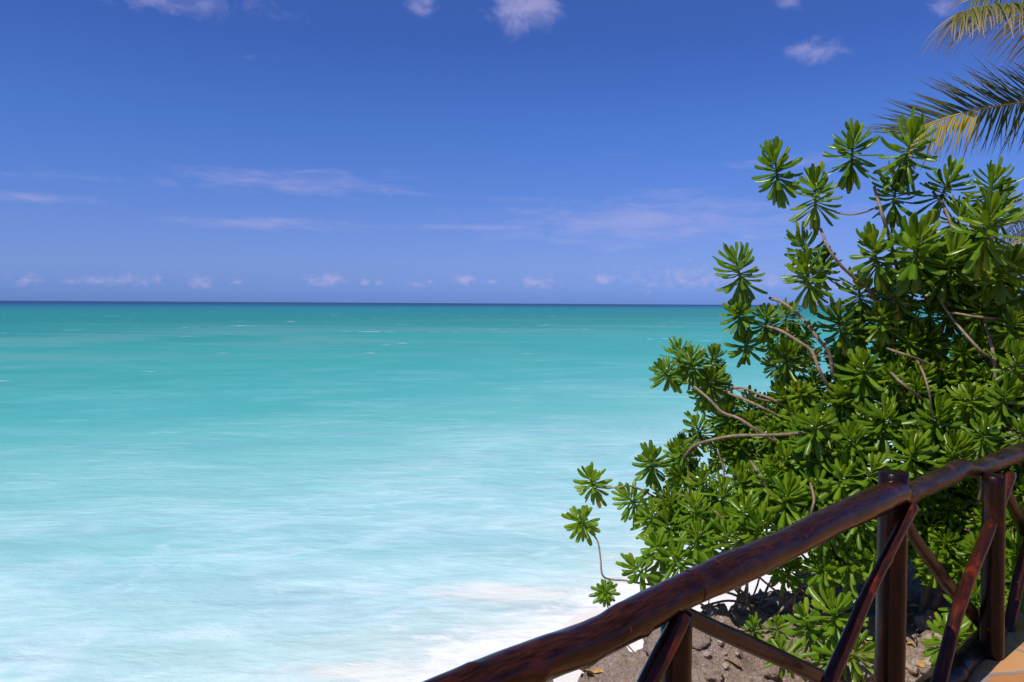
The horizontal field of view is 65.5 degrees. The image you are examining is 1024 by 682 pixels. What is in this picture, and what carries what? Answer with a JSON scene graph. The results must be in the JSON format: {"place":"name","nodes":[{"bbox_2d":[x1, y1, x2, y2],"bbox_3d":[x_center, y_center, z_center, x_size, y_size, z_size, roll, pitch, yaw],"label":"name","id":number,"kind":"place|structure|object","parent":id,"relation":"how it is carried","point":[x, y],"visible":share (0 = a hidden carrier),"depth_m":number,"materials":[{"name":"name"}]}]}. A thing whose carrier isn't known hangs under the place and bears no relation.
{"place":"outdoors","nodes":[
{"label":"outdoors","id":0,"kind":"place"},
{"bbox_2d":[0,301,983,681],"bbox_3d":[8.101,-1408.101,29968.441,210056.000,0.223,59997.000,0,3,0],"label":"water","id":1,"kind":"structure","parent":0,"point":[288,493],"depth_m":23.95,"materials":[{"name":"teal liquid"}]},
{"bbox_2d":[0,0,1023,304],"label":"sky","id":2,"kind":"structure","parent":0,"point":[339,151],"materials":[{"name":"blue"}]},
{"bbox_2d":[553,553,816,681],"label":"beach","id":3,"kind":"structure","parent":0,"point":[573,676],"depth_m":13.26,"materials":[{"name":"white sand"}]},
{"bbox_2d":[548,431,1022,681],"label":"ground","id":4,"kind":"structure","parent":0,"point":[624,664],"depth_m":4.81,"materials":[{"name":"beige sand"}]},
{"bbox_2d":[579,669,594,674],"bbox_3d":[0.431,1.972,4.738,0.120,0.048,0.071,8,-20,-34],"label":"fallen leaf","id":5,"kind":"object","parent":4,"relation":"on","point":[587,671],"visible":0.77,"depth_m":4.75,"materials":[{"name":"brown plant"}]},
{"bbox_2d":[592,668,603,672],"bbox_3d":[0.516,1.984,4.784,0.098,0.019,0.055,-8,14,42],"label":"fallen leaf","id":6,"kind":"object","parent":4,"relation":"on","point":[596,670],"visible":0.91,"depth_m":4.78,"materials":[{"name":"plant"}]},
{"bbox_2d":[643,628,659,654],"bbox_3d":[0.890,1.834,4.798,0.226,0.204,0.289,3,4,40],"label":"rock","id":7,"kind":"object","parent":4,"relation":"on","point":[651,640],"visible":0.14,"depth_m":4.76,"materials":[{"name":"beige stone"}]},
{"bbox_2d":[692,632,710,649],"bbox_3d":[1.117,1.775,4.714,0.135,0.094,0.165,2,3,29],"label":"rock","id":8,"kind":"object","parent":4,"relation":"on","point":[700,641],"visible":0.89,"depth_m":4.66,"materials":[{"name":"beige stone"}]},
{"bbox_2d":[700,603,712,610],"bbox_3d":[1.308,1.780,5.334,0.100,0.007,0.055,-10,26,-32],"label":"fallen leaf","id":9,"kind":"object","parent":4,"relation":"on","point":[703,607],"visible":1,"depth_m":5.33,"materials":[{"name":"brown plant"}]},
{"bbox_2d":[703,652,710,657],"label":"stone","id":10,"kind":"object","parent":4,"relation":"on","point":[706,654],"visible":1,"depth_m":4.61,"materials":[{"name":"beige stone"}]},
{"bbox_2d":[703,668,722,681],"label":"rock","id":11,"kind":"object","parent":4,"relation":"on","point":[712,675],"visible":1,"depth_m":4.28,"materials":[{"name":"beige stone"}]},
{"bbox_2d":[717,640,724,645],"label":"stone","id":12,"kind":"object","parent":4,"relation":"on","point":[720,643],"visible":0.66,"depth_m":4.62,"materials":[{"name":"beige stone"}]},
{"bbox_2d":[722,662,729,668],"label":"stone","id":13,"kind":"object","parent":4,"relation":"on","point":[726,665],"visible":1,"depth_m":4.34,"materials":[{"name":"beige stone"}]},
{"bbox_2d":[561,442,893,652],"bbox_3d":[1.464,1.393,5.420,2.194,1.516,1.099,1,3,21],"label":"shrub","id":14,"kind":"object","parent":4,"relation":"on","point":[702,521],"visible":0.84,"depth_m":5.18,"materials":[{"name":"green plant"}]},
{"bbox_2d":[741,612,790,642],"bbox_3d":[1.592,1.822,4.971,0.314,0.273,0.209,2,3,36],"label":"young shrub","id":15,"kind":"object","parent":4,"relation":"on","point":[753,623],"visible":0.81,"depth_m":4.94,"materials":[{"name":"green plant"}]},
{"bbox_2d":[758,665,779,679],"bbox_3d":[1.492,1.915,4.613,0.133,0.081,0.116,0,3,-2],"label":"rock","id":16,"kind":"object","parent":4,"relation":"on","point":[772,672],"visible":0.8,"depth_m":4.58,"materials":[{"name":"beige stone"}]},
{"bbox_2d":[766,596,798,614],"bbox_3d":[1.945,1.897,5.647,0.201,0.159,0.246,-1,3,-32],"label":"rock","id":17,"kind":"object","parent":4,"relation":"on","point":[776,606],"visible":0.31,"depth_m":5.61,"materials":[{"name":"grey stone"}]},
{"bbox_2d":[764,585,874,681],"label":"young shrub","id":18,"kind":"object","parent":4,"relation":"on","point":[828,633],"visible":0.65,"depth_m":4.24,"materials":[{"name":"green plant"}]},
{"bbox_2d":[632,107,1023,614],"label":"sea lettuce shrub","id":19,"kind":"object","parent":4,"relation":"on","point":[937,408],"visible":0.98,"depth_m":5.09,"materials":[{"name":"green plant"}]},
{"bbox_2d":[852,664,864,673],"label":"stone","id":20,"kind":"object","parent":4,"relation":"on","point":[862,668],"visible":0.48,"depth_m":4.32,"materials":[{"name":"grey stone"}]},
{"bbox_2d":[858,669,873,680],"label":"stone","id":21,"kind":"object","parent":4,"relation":"on","point":[868,675],"visible":0.56,"depth_m":4.31,"materials":[{"name":"grey stone"}]},
{"bbox_2d":[865,619,874,625],"bbox_3d":[2.293,1.805,5.120,0.055,0.011,0.100,19,13,5],"label":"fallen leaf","id":22,"kind":"object","parent":4,"relation":"on","point":[869,622],"visible":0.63,"depth_m":5.10,"materials":[{"name":"plant"}]},
{"bbox_2d":[905,663,917,673],"bbox_3d":[2.238,1.842,4.479,0.081,0.058,0.072,2,3,32],"label":"stone","id":23,"kind":"object","parent":4,"relation":"on","point":[911,669],"visible":0.84,"depth_m":4.46,"materials":[{"name":"beige stone"}]},
{"bbox_2d":[910,658,920,664],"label":"stone","id":24,"kind":"object","parent":4,"relation":"on","point":[913,661],"visible":0.56,"depth_m":4.64,"materials":[{"name":"beige stone"}]},
{"bbox_2d":[915,663,930,674],"bbox_3d":[2.326,1.847,4.489,0.100,0.073,0.135,0,3,-6],"label":"rock","id":25,"kind":"object","parent":4,"relation":"on","point":[924,669],"visible":0.53,"depth_m":4.46,"materials":[{"name":"beige stone"}]},
{"bbox_2d":[917,660,924,666],"bbox_3d":[2.310,1.815,4.487,0.074,0.007,0.041,-12,28,-39],"label":"fallen leaf","id":26,"kind":"object","parent":25,"relation":"on","point":[920,663],"visible":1,"depth_m":4.48,"materials":[{"name":"plant"}]},
{"bbox_2d":[921,633,932,639],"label":"stone","id":27,"kind":"object","parent":4,"relation":"on","point":[928,635],"visible":0.3,"depth_m":4.88,"materials":[{"name":"beige stone"}]},
{"bbox_2d":[924,656,931,665],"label":"stone","id":28,"kind":"object","parent":4,"relation":"on","point":[926,662],"visible":0.18,"depth_m":4.47,"materials":[{"name":"beige stone"}]},
{"bbox_2d":[913,612,943,631],"bbox_3d":[2.701,1.811,5.131,0.203,0.130,0.152,0,3,-16],"label":"rock","id":29,"kind":"object","parent":4,"relation":"on","point":[919,621],"visible":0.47,"depth_m":5.10,"materials":[{"name":"grey stone"}]},
{"bbox_2d":[924,609,942,618],"bbox_3d":[2.728,1.781,5.150,0.096,0.087,0.121,-1,3,-22],"label":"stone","id":30,"kind":"object","parent":4,"relation":"on","point":[932,611],"visible":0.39,"depth_m":5.15,"materials":[{"name":"grey stone"}]},
{"bbox_2d":[932,632,942,639],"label":"stone","id":31,"kind":"object","parent":4,"relation":"on","point":[937,635],"visible":0.16,"depth_m":4.86,"materials":[{"name":"beige stone"}]},
{"bbox_2d":[863,0,1023,175],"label":"palm tree","id":32,"kind":"object","parent":4,"relation":"on","point":[979,15],"visible":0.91,"depth_m":9.13,"materials":[{"name":"green plant"}]},
{"bbox_2d":[922,548,1017,666],"bbox_3d":[2.527,1.587,4.390,0.830,0.889,0.415,-2,4,-40],"label":"young shrub","id":33,"kind":"object","parent":4,"relation":"on","point":[968,627],"visible":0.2,"depth_m":4.28,"materials":[{"name":"green plant"}]},
{"bbox_2d":[998,195,1023,245],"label":"palm tree","id":34,"kind":"object","parent":4,"relation":"on","point":[1017,241],"visible":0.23,"depth_m":15.32,"materials":[{"name":"green plant"}]},
{"bbox_2d":[1005,501,1023,612],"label":"young shrub","id":35,"kind":"object","parent":4,"relation":"on","point":[1013,540],"visible":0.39,"depth_m":4.45,"materials":[{"name":"green plant"}]},
{"bbox_2d":[967,608,1023,681],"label":"pavement","id":36,"kind":"structure","parent":0,"point":[1009,667],"depth_m":3.66,"materials":[{"name":"orange tile"}]},
{"bbox_2d":[422,441,1023,681],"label":"wooden railing","id":37,"kind":"object","parent":36,"relation":"on","point":[890,499],"visible":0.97,"depth_m":2.56,"materials":[{"name":"brown wood"}]}
]}

